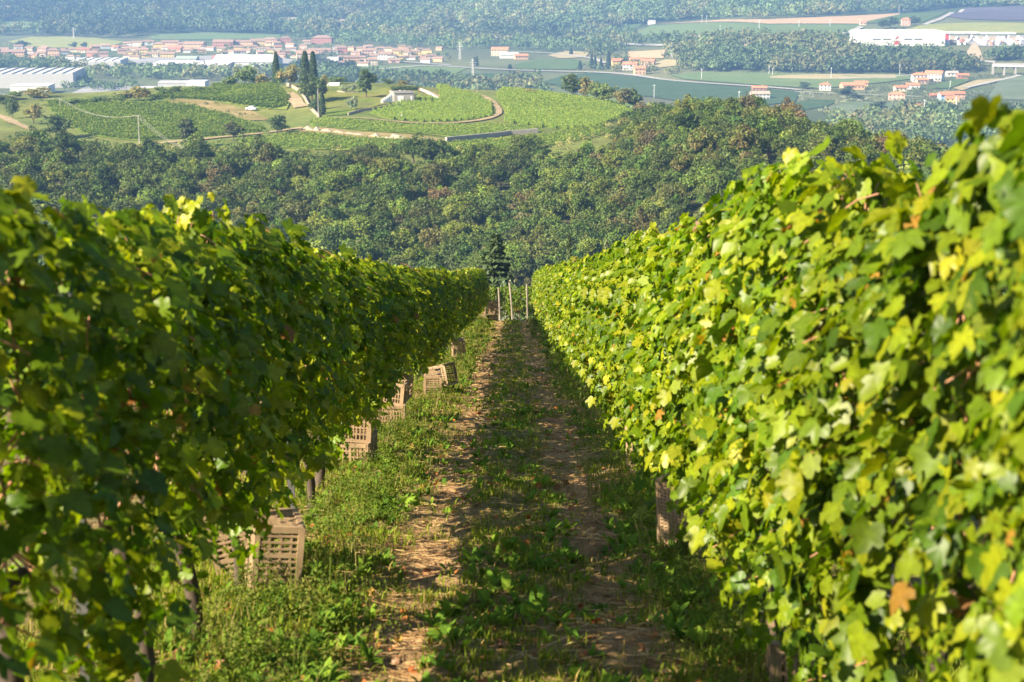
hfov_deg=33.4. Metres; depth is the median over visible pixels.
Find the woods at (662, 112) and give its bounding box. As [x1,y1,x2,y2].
[0,96,1007,319]
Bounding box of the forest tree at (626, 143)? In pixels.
[604,135,640,150]
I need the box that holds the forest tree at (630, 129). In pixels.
[622,123,638,136]
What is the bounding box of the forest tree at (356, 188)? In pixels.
[342,183,373,196]
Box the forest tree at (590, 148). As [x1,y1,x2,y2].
[579,138,594,153]
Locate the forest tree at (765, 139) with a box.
[757,131,788,164]
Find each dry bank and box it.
[169,99,268,119]
[299,127,444,141]
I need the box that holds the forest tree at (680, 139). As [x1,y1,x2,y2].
[669,130,688,152]
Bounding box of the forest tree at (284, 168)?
[271,161,298,177]
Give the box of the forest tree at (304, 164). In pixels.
[292,158,316,176]
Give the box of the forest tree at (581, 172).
[570,156,595,181]
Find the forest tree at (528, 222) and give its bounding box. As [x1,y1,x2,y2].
[517,209,550,232]
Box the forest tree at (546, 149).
[522,138,551,158]
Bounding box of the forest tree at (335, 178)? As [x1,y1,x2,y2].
[320,168,354,206]
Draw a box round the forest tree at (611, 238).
[597,225,632,249]
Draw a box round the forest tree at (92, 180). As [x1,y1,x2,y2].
[81,174,106,190]
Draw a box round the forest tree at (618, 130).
[609,124,628,140]
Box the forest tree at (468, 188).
[452,174,485,200]
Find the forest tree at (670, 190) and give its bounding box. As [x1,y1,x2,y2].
[647,181,688,204]
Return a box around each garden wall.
[286,83,319,117]
[347,103,399,114]
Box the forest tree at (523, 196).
[512,189,533,204]
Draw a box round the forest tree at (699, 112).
[688,107,711,126]
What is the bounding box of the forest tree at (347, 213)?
[338,207,373,220]
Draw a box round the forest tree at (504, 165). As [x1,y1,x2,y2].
[500,157,515,170]
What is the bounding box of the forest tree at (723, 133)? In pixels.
[703,125,731,154]
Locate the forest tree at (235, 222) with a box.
[223,214,246,227]
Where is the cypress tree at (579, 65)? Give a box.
[578,60,581,69]
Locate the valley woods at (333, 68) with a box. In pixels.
[282,57,551,91]
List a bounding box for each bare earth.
[274,17,351,21]
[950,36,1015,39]
[965,43,983,59]
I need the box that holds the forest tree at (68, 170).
[57,162,80,180]
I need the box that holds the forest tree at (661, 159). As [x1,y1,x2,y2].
[644,146,676,171]
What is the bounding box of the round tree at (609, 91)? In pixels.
[597,83,618,100]
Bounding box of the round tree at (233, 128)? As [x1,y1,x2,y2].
[222,121,245,139]
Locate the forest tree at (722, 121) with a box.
[719,114,733,129]
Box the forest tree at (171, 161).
[155,151,178,165]
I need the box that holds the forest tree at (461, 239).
[431,231,482,253]
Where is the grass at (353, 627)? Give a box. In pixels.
[17,317,983,681]
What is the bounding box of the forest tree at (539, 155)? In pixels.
[532,149,546,167]
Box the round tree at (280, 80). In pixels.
[274,68,284,84]
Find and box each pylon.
[456,42,462,58]
[469,58,475,74]
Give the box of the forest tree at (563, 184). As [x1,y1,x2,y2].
[553,175,574,193]
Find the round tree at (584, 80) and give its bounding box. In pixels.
[578,76,593,96]
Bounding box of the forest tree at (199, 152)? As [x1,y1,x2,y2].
[182,140,212,161]
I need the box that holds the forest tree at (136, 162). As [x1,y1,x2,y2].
[114,156,156,171]
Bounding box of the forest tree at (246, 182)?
[231,176,257,191]
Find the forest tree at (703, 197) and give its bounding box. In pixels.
[689,186,722,203]
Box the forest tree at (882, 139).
[873,128,910,153]
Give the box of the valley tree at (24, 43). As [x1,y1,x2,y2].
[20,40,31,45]
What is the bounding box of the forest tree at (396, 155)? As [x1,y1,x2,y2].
[385,150,402,160]
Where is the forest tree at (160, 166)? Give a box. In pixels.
[146,156,172,175]
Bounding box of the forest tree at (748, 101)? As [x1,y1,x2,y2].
[738,92,759,108]
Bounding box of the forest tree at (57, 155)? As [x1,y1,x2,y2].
[42,147,68,183]
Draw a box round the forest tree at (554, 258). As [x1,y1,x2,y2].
[537,245,581,264]
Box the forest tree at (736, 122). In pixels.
[719,115,742,136]
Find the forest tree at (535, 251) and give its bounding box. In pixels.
[523,240,551,265]
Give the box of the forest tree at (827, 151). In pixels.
[800,133,836,157]
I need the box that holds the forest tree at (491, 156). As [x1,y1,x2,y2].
[473,150,507,163]
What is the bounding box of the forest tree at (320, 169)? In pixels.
[309,158,329,175]
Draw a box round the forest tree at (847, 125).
[835,115,864,135]
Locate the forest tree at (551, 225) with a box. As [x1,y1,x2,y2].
[539,214,561,233]
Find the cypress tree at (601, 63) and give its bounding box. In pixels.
[599,57,602,68]
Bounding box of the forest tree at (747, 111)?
[741,104,758,118]
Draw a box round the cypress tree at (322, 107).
[319,91,325,114]
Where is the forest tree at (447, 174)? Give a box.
[439,162,450,178]
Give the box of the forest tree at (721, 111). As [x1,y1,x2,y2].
[714,105,732,120]
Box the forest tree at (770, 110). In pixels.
[756,104,787,122]
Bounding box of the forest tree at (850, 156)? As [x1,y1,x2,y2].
[839,143,875,162]
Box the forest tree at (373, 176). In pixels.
[362,166,387,188]
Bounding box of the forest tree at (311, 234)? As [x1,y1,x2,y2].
[307,229,332,241]
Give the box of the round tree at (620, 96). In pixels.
[610,88,631,104]
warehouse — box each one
[0,67,84,87]
[10,83,54,93]
[70,57,127,65]
[137,86,170,88]
[151,60,232,69]
[158,80,187,85]
[175,55,199,60]
[186,80,208,85]
[211,54,282,67]
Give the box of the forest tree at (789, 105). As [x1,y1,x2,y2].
[779,97,805,112]
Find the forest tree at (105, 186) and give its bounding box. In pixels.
[97,179,116,193]
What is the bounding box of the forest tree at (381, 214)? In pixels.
[363,210,392,232]
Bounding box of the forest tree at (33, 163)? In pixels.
[18,153,43,174]
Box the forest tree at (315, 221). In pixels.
[307,211,337,231]
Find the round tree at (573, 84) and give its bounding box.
[559,73,585,93]
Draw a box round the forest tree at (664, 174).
[651,169,685,186]
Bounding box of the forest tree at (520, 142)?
[500,132,541,151]
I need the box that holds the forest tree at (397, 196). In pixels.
[385,193,406,221]
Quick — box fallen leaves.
[165,323,816,681]
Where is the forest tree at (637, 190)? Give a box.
[622,180,653,204]
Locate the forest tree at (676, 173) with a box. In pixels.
[669,168,686,179]
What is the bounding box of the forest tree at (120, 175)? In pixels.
[112,166,134,194]
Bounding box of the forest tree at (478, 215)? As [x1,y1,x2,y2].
[458,204,492,226]
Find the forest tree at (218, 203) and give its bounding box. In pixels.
[201,194,240,212]
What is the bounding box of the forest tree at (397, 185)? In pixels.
[371,177,410,212]
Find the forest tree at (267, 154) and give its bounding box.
[249,143,277,162]
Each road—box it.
[378,65,800,89]
[385,60,450,64]
[509,51,607,62]
[566,40,663,45]
[750,26,864,36]
[839,74,909,78]
[921,9,963,24]
[963,74,1020,87]
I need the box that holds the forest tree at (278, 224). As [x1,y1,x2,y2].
[269,214,295,232]
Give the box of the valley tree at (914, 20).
[909,16,920,23]
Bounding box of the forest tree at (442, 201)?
[427,198,451,215]
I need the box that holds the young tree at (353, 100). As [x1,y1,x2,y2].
[345,96,357,109]
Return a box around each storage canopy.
[945,32,978,39]
[979,32,1015,41]
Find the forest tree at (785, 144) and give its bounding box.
[769,134,805,156]
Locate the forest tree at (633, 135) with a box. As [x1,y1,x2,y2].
[620,133,643,150]
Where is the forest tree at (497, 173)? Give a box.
[486,165,515,188]
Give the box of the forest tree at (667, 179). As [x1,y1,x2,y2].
[654,173,690,192]
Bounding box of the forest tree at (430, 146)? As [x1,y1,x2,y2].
[409,137,442,159]
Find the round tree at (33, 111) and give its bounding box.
[22,103,42,123]
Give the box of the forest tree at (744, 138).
[724,123,756,150]
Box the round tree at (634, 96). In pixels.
[626,87,642,106]
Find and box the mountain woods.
[0,0,1023,35]
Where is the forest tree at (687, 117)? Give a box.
[671,106,703,128]
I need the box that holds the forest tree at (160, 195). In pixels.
[140,184,167,204]
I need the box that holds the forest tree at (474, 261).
[461,251,487,268]
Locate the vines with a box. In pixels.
[48,83,609,150]
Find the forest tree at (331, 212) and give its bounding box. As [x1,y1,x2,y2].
[309,204,344,226]
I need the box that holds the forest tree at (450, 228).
[440,219,478,238]
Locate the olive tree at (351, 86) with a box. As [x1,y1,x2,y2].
[349,83,360,91]
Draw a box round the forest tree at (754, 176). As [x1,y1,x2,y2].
[733,169,760,189]
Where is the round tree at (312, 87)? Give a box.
[297,73,328,100]
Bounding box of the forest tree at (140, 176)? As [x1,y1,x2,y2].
[117,165,152,195]
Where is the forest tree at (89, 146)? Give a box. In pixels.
[76,138,106,159]
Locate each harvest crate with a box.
[203,499,265,579]
[244,507,305,590]
[336,430,377,462]
[345,413,376,443]
[377,396,405,426]
[382,374,413,404]
[423,369,441,395]
[429,362,458,385]
[451,337,465,359]
[487,300,497,307]
[487,314,497,320]
[488,307,498,313]
[625,425,669,478]
[655,473,709,553]
[697,513,756,564]
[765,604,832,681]
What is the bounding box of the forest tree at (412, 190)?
[403,181,419,199]
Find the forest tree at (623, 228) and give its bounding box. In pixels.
[591,218,636,238]
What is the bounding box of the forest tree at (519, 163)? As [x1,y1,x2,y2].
[505,154,535,175]
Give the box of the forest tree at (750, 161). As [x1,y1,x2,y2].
[730,154,768,174]
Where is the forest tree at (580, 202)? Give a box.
[569,186,593,221]
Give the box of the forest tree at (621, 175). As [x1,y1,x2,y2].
[613,168,653,202]
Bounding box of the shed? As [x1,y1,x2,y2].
[499,52,518,58]
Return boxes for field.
[0,21,35,29]
[150,32,279,38]
[357,65,465,74]
[549,51,588,57]
[628,49,665,57]
[639,22,858,35]
[654,59,677,66]
[672,72,910,87]
[677,13,898,23]
[770,73,896,78]
[949,6,1023,19]
[954,78,1000,89]
[961,101,999,109]
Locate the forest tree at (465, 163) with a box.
[456,152,475,170]
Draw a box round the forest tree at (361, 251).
[339,238,373,259]
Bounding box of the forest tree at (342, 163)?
[331,149,357,174]
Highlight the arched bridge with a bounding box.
[992,63,1023,74]
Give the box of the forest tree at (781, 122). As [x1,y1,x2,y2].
[773,116,790,130]
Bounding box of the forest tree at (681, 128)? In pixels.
[668,126,696,139]
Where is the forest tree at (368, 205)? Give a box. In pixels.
[356,196,385,215]
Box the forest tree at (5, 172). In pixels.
[0,166,18,181]
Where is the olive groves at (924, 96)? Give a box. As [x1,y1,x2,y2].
[798,73,1023,114]
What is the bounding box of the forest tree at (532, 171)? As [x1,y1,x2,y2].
[522,163,540,179]
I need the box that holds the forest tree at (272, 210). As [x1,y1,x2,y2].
[261,200,282,222]
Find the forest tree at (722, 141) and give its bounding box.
[718,132,739,152]
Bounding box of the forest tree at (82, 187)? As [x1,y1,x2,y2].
[67,175,91,197]
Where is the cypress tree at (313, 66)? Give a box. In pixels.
[309,51,318,80]
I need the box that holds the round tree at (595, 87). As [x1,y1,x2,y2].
[586,81,605,97]
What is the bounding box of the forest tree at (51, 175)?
[39,163,66,183]
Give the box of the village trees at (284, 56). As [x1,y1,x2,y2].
[0,39,451,64]
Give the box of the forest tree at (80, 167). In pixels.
[68,162,90,174]
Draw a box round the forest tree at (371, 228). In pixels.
[358,219,376,238]
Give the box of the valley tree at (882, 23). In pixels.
[878,20,887,28]
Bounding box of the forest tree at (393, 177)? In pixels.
[382,168,406,192]
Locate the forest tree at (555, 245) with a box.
[543,240,572,255]
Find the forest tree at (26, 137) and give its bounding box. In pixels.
[11,133,36,144]
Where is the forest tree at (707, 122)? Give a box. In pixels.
[698,115,717,126]
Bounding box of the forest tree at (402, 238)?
[390,226,415,247]
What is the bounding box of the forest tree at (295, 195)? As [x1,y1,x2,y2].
[285,187,307,200]
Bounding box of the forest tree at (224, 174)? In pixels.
[213,168,234,185]
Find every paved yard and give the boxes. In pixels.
[72,83,130,92]
[89,88,131,90]
[128,54,293,65]
[950,35,1023,45]
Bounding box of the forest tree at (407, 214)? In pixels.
[404,203,432,218]
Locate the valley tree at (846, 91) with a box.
[832,86,853,98]
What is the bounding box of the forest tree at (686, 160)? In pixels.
[670,150,699,176]
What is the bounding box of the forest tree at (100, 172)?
[88,160,115,183]
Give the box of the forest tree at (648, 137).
[632,128,665,146]
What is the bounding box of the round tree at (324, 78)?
[319,74,328,93]
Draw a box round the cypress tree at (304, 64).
[299,50,309,77]
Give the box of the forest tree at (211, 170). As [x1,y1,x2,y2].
[206,164,234,184]
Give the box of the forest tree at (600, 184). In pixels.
[590,175,613,194]
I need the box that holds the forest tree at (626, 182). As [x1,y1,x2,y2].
[622,166,651,203]
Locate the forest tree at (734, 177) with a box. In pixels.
[716,165,741,205]
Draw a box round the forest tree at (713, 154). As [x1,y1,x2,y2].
[701,146,726,170]
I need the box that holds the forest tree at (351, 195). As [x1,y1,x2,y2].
[338,192,357,203]
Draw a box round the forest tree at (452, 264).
[439,251,477,270]
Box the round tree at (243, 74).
[233,65,256,82]
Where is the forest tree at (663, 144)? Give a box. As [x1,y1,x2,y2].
[652,140,669,166]
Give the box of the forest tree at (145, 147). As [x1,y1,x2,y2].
[131,137,161,154]
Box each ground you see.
[0,0,1023,681]
[451,73,510,79]
[515,59,584,68]
[543,73,799,104]
[617,24,640,30]
[792,99,835,109]
[866,10,956,22]
[926,78,972,87]
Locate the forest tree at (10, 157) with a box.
[0,151,17,162]
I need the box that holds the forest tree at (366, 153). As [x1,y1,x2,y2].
[352,147,383,164]
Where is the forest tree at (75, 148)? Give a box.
[63,143,78,155]
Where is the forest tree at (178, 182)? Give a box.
[168,173,195,194]
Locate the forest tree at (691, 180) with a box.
[679,164,717,204]
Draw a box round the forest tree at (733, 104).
[721,96,744,110]
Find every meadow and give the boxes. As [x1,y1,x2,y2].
[8,36,121,47]
[909,23,1023,32]
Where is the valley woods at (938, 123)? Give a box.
[823,99,1023,142]
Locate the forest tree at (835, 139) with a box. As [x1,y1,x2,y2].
[803,123,842,146]
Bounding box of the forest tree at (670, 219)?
[647,211,680,230]
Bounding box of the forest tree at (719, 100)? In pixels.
[706,96,726,125]
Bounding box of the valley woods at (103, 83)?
[59,71,138,89]
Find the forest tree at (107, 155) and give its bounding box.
[90,145,123,162]
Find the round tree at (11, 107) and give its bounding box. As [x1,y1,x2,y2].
[4,98,18,116]
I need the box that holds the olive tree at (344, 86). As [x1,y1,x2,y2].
[339,84,348,90]
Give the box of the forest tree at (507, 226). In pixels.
[483,218,521,245]
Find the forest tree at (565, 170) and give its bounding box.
[553,164,576,179]
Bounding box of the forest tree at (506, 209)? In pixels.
[499,206,511,218]
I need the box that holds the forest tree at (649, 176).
[637,167,665,192]
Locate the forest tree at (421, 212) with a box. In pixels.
[408,204,440,223]
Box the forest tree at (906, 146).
[876,130,920,162]
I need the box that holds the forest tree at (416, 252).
[401,242,437,264]
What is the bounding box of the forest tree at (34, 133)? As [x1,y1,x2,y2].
[22,125,50,145]
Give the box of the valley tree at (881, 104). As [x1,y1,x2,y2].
[869,101,886,108]
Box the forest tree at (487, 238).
[474,228,502,249]
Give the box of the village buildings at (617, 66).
[585,48,700,72]
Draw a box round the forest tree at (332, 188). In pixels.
[317,182,344,197]
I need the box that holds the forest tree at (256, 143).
[249,134,272,161]
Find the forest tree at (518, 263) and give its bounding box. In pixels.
[505,247,530,279]
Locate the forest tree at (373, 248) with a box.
[334,232,384,259]
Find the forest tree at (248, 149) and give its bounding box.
[234,142,253,157]
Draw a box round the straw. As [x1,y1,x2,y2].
[32,319,953,681]
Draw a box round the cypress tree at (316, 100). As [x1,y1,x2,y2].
[314,90,318,110]
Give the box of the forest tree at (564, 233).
[545,224,583,244]
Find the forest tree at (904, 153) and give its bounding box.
[885,145,924,168]
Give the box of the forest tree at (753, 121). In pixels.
[743,108,767,127]
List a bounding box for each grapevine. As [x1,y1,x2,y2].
[0,175,188,681]
[0,207,273,681]
[0,256,31,680]
[59,194,301,637]
[124,192,317,587]
[180,217,339,507]
[232,247,354,533]
[258,247,368,507]
[268,243,379,488]
[282,281,397,472]
[325,252,405,448]
[334,254,393,453]
[355,260,423,414]
[356,262,411,415]
[359,255,411,398]
[382,262,434,410]
[395,265,439,381]
[403,271,447,386]
[403,272,446,382]
[407,265,445,379]
[414,265,457,366]
[415,267,448,379]
[421,270,454,355]
[430,268,459,351]
[437,269,458,343]
[437,274,453,363]
[440,270,460,334]
[446,269,471,333]
[447,271,467,337]
[448,288,462,345]
[454,270,477,334]
[454,274,469,336]
[456,269,477,331]
[457,274,470,332]
[458,271,476,324]
[459,279,477,334]
[464,267,480,304]
[465,277,473,329]
[467,271,480,326]
[471,269,484,316]
[474,269,487,321]
[477,276,482,308]
[483,273,488,310]
[484,282,489,311]
[486,284,494,313]
[489,284,514,319]
[495,279,525,320]
[506,285,531,319]
[525,292,533,319]
[528,270,537,316]
[532,271,537,304]
[533,271,541,329]
[533,277,538,317]
[534,262,557,328]
[535,271,543,329]
[537,264,557,324]
[538,268,551,331]
[538,269,551,336]
[539,266,556,335]
[539,270,548,336]
[543,265,554,340]
[545,265,564,345]
[545,268,555,328]
[547,264,568,362]
[548,269,557,351]
[548,272,556,349]
[549,256,579,335]
[550,256,583,365]
[555,260,580,357]
[556,262,578,370]
[556,262,583,376]
[558,269,577,372]
[559,266,581,382]
[565,259,582,378]
[567,249,604,378]
[571,249,608,398]
[571,265,594,393]
[578,248,615,410]
[580,284,593,376]
[585,230,659,453]
[585,240,625,424]
[586,265,602,405]
[588,281,611,412]
[598,251,625,424]
[603,222,676,472]
[605,303,625,453]
[609,233,680,477]
[620,222,711,500]
[623,212,709,530]
[642,219,721,523]
[644,145,910,625]
[646,238,780,575]
[684,130,939,678]
[709,170,1017,681]
[753,173,1022,681]
[830,94,1023,681]
[964,215,1023,681]
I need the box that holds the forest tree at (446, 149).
[432,144,453,157]
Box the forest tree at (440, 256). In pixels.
[413,247,449,266]
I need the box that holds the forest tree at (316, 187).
[303,177,326,212]
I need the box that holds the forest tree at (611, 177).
[597,170,619,188]
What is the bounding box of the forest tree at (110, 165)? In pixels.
[99,161,119,173]
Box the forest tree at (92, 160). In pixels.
[84,155,103,165]
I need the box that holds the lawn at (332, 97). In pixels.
[324,82,415,115]
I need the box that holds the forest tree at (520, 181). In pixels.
[508,170,531,189]
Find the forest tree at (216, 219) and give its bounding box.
[213,211,234,225]
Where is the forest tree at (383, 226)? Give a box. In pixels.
[371,217,401,240]
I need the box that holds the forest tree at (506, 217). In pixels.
[492,210,512,222]
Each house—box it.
[1,49,25,56]
[13,44,23,48]
[25,46,34,50]
[28,52,39,57]
[36,50,46,56]
[37,46,48,50]
[46,47,60,55]
[60,49,69,53]
[65,54,75,59]
[68,47,76,51]
[76,47,90,52]
[86,50,97,56]
[90,44,99,49]
[97,51,108,56]
[100,43,110,48]
[111,45,120,49]
[117,48,126,53]
[123,41,131,45]
[125,46,140,49]
[128,50,138,54]
[129,55,140,58]
[131,40,144,45]
[135,47,148,52]
[141,53,150,57]
[143,39,153,44]
[145,51,159,56]
[151,47,159,51]
[153,42,164,49]
[159,51,174,57]
[161,40,180,46]
[168,46,182,51]
[183,41,205,48]
[183,48,192,52]
[197,48,206,52]
[206,46,215,49]
[212,39,235,46]
[216,46,226,52]
[232,49,246,54]
[233,45,243,48]
[239,39,254,45]
[247,45,257,48]
[250,38,265,44]
[256,47,270,50]
[263,37,278,42]
[266,48,274,51]
[272,41,280,45]
[273,45,281,49]
[277,52,286,57]
[280,36,290,42]
[285,42,296,46]
[285,47,296,50]
[295,50,314,59]
[298,43,307,48]
[308,47,331,53]
[311,35,332,43]
[327,57,339,60]
[337,45,347,52]
[343,54,359,61]
[348,45,355,50]
[350,50,360,54]
[356,46,366,49]
[357,61,369,65]
[359,55,364,60]
[361,48,376,54]
[364,57,377,64]
[373,49,384,53]
[378,51,392,59]
[381,90,414,102]
[384,46,392,51]
[388,58,399,62]
[392,48,409,55]
[404,55,415,59]
[410,49,421,54]
[420,57,431,62]
[421,48,432,53]
[424,53,436,58]
[433,56,443,61]
[491,47,508,55]
[513,53,528,59]
[611,58,622,67]
[622,61,637,69]
[629,56,643,60]
[633,65,645,74]
[641,58,655,65]
[648,20,655,24]
[749,90,770,97]
[751,85,766,89]
[819,81,830,90]
[839,81,864,89]
[888,91,905,99]
[893,84,907,91]
[901,17,910,25]
[905,82,919,89]
[910,71,927,81]
[914,77,928,83]
[924,70,944,80]
[929,92,937,98]
[937,91,953,101]
[945,70,958,76]
[945,95,959,103]
[948,90,965,98]
[956,72,968,78]
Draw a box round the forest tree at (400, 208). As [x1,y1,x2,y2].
[389,197,409,221]
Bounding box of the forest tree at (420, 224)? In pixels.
[404,216,430,233]
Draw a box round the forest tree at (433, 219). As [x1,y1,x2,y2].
[417,210,451,232]
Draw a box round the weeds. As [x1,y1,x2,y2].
[66,315,863,681]
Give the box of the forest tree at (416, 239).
[403,235,426,248]
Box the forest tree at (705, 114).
[696,111,720,124]
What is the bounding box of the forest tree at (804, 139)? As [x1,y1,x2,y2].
[767,133,810,153]
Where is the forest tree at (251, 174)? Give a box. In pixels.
[235,171,258,182]
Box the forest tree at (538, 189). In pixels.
[522,181,555,211]
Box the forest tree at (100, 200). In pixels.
[84,190,110,217]
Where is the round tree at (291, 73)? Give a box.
[276,64,300,87]
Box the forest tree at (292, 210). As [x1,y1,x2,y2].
[276,199,313,223]
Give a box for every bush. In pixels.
[0,95,14,104]
[3,90,22,98]
[22,86,57,97]
[64,98,82,103]
[89,95,111,101]
[110,94,129,101]
[112,86,151,98]
[153,86,170,93]
[168,86,181,91]
[188,85,206,89]
[221,75,238,83]
[255,73,271,82]
[308,99,319,108]
[328,76,346,81]
[382,79,393,83]
[397,79,408,84]
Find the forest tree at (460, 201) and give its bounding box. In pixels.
[440,192,473,220]
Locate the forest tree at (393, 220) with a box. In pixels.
[383,211,395,227]
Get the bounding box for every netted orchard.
[819,102,893,113]
[988,75,1023,99]
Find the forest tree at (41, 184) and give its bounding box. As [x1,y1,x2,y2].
[13,174,52,192]
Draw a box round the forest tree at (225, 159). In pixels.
[212,150,236,168]
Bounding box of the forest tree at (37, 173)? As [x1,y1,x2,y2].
[19,169,46,180]
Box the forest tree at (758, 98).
[733,94,766,107]
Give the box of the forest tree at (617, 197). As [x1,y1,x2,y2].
[607,189,640,208]
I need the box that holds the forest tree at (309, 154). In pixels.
[302,150,317,158]
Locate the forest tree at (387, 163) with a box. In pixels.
[368,156,400,174]
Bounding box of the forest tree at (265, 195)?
[253,183,279,203]
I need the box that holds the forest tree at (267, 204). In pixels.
[247,198,283,209]
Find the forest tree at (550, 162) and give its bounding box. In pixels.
[539,158,558,173]
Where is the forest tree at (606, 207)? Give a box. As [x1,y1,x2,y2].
[592,197,627,221]
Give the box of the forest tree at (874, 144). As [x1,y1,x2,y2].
[849,137,882,151]
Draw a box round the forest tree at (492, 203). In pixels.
[477,188,509,213]
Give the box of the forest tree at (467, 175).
[459,171,479,180]
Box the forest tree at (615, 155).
[603,144,629,173]
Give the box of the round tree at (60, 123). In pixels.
[41,114,74,132]
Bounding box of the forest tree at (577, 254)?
[560,248,583,258]
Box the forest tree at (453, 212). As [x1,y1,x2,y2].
[438,202,468,222]
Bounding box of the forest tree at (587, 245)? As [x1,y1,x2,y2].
[576,233,605,255]
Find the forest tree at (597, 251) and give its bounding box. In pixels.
[592,243,615,255]
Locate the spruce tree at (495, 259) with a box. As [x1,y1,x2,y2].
[480,233,530,319]
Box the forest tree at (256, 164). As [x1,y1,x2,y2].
[250,162,271,168]
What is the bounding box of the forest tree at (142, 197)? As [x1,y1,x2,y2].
[132,189,158,204]
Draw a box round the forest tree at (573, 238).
[560,235,578,249]
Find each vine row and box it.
[52,100,112,107]
[52,100,120,109]
[52,100,133,111]
[53,100,148,109]
[54,101,175,112]
[54,101,181,111]
[55,99,163,109]
[55,100,169,109]
[55,102,188,113]
[57,100,117,107]
[58,102,196,113]
[58,105,200,113]
[58,106,204,115]
[59,107,206,115]
[60,108,216,116]
[61,109,217,117]
[63,108,210,116]
[63,110,221,119]
[66,111,223,119]
[68,111,228,120]
[70,112,229,121]
[72,114,232,123]
[72,115,235,125]
[73,115,240,127]
[75,113,231,122]
[77,117,242,128]
[79,117,243,128]
[80,118,247,129]
[81,120,247,131]
[86,120,250,132]
[87,121,251,133]
[92,121,257,134]
[100,123,258,134]
[104,124,261,136]
[108,124,263,137]
[115,125,266,137]
[121,126,263,138]
[126,130,243,138]
[134,131,224,138]
[147,82,271,97]
[155,83,269,97]
[156,82,270,93]
[161,82,277,97]
[169,81,270,92]
[169,83,274,97]
[172,82,266,90]
[176,84,275,98]
[183,83,277,98]
[184,84,249,89]
[187,84,278,98]
[192,85,280,98]
[198,85,279,98]
[200,82,262,87]
[200,86,281,99]
[206,87,278,100]
[211,83,251,87]
[211,87,283,100]
[217,88,282,101]
[223,89,281,101]
[229,90,283,101]
[241,132,331,142]
[245,132,320,138]
[246,133,340,142]
[252,134,352,141]
[265,135,367,142]
[266,136,384,145]
[286,136,401,146]
[306,138,403,148]
[311,118,535,129]
[313,119,520,130]
[313,120,513,131]
[325,139,435,148]
[326,121,503,132]
[344,123,491,132]
[348,141,545,148]
[365,125,486,133]
[372,108,395,118]
[376,105,406,119]
[378,141,511,148]
[383,105,414,120]
[387,102,424,121]
[388,126,475,134]
[392,101,432,121]
[396,100,440,120]
[401,98,447,120]
[407,98,455,120]
[414,96,469,119]
[414,99,460,119]
[416,95,474,118]
[418,122,539,129]
[421,94,479,117]
[429,95,485,116]
[437,83,482,96]
[438,85,493,104]
[438,86,492,106]
[438,88,491,108]
[438,91,493,111]
[438,95,492,115]
[440,93,493,113]
[448,122,524,126]
[451,143,503,149]
[452,139,551,144]
[462,139,556,143]
[472,138,562,142]
[479,136,567,141]
[487,135,574,140]
[496,91,583,126]
[496,134,582,139]
[497,95,576,127]
[498,90,591,126]
[499,89,597,125]
[500,88,601,124]
[501,101,569,128]
[502,86,608,122]
[503,88,605,123]
[504,86,611,120]
[504,112,529,124]
[505,106,557,127]
[505,110,543,126]
[509,86,612,119]
[509,132,587,138]
[517,87,616,118]
[524,88,617,118]
[537,89,619,117]
[543,90,619,114]
[561,92,620,113]
[563,93,624,113]
[568,93,624,111]
[579,95,632,110]
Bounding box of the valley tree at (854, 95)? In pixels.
[849,93,863,98]
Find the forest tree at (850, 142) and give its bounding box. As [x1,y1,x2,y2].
[835,137,874,158]
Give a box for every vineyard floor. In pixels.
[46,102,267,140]
[148,87,289,109]
[236,132,608,150]
[309,121,541,136]
[368,90,493,121]
[496,95,619,129]
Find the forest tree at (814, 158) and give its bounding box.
[779,154,825,171]
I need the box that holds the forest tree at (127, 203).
[105,194,147,211]
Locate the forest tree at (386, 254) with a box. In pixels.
[371,245,401,262]
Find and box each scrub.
[2,128,238,152]
[22,83,316,132]
[229,119,618,157]
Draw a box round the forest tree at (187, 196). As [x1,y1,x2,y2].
[176,191,201,206]
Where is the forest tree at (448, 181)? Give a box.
[436,175,468,188]
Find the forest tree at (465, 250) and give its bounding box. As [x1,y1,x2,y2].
[446,243,473,263]
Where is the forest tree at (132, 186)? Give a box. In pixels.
[118,177,151,197]
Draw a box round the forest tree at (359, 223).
[343,214,373,237]
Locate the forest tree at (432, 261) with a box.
[417,253,440,268]
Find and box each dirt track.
[0,114,30,130]
[136,127,301,144]
[287,92,307,107]
[336,94,501,122]
[418,88,439,97]
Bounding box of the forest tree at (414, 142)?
[395,132,427,163]
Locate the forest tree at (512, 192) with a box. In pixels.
[505,187,524,200]
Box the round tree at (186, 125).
[176,118,198,140]
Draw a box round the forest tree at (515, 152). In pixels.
[498,147,530,173]
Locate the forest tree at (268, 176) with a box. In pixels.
[252,167,285,182]
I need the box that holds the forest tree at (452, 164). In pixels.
[435,157,461,173]
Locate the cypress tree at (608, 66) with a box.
[605,51,610,68]
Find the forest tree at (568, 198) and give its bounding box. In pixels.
[556,189,575,223]
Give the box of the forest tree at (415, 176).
[403,170,423,184]
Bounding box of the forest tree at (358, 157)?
[351,152,385,176]
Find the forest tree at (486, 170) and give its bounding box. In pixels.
[478,161,507,184]
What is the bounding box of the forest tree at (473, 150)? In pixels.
[462,144,478,159]
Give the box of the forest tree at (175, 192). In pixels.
[163,186,188,199]
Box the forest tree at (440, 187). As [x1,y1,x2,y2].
[431,183,442,190]
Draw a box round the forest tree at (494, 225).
[480,217,499,235]
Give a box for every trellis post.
[57,292,94,680]
[287,442,294,507]
[498,288,500,319]
[509,283,512,319]
[526,284,527,317]
[879,328,903,603]
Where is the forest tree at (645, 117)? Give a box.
[634,112,654,120]
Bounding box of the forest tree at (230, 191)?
[211,183,244,202]
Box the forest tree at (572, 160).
[557,147,595,170]
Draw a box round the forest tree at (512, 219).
[499,218,526,231]
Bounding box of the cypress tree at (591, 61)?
[589,53,592,68]
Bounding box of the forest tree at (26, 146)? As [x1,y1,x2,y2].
[7,140,39,153]

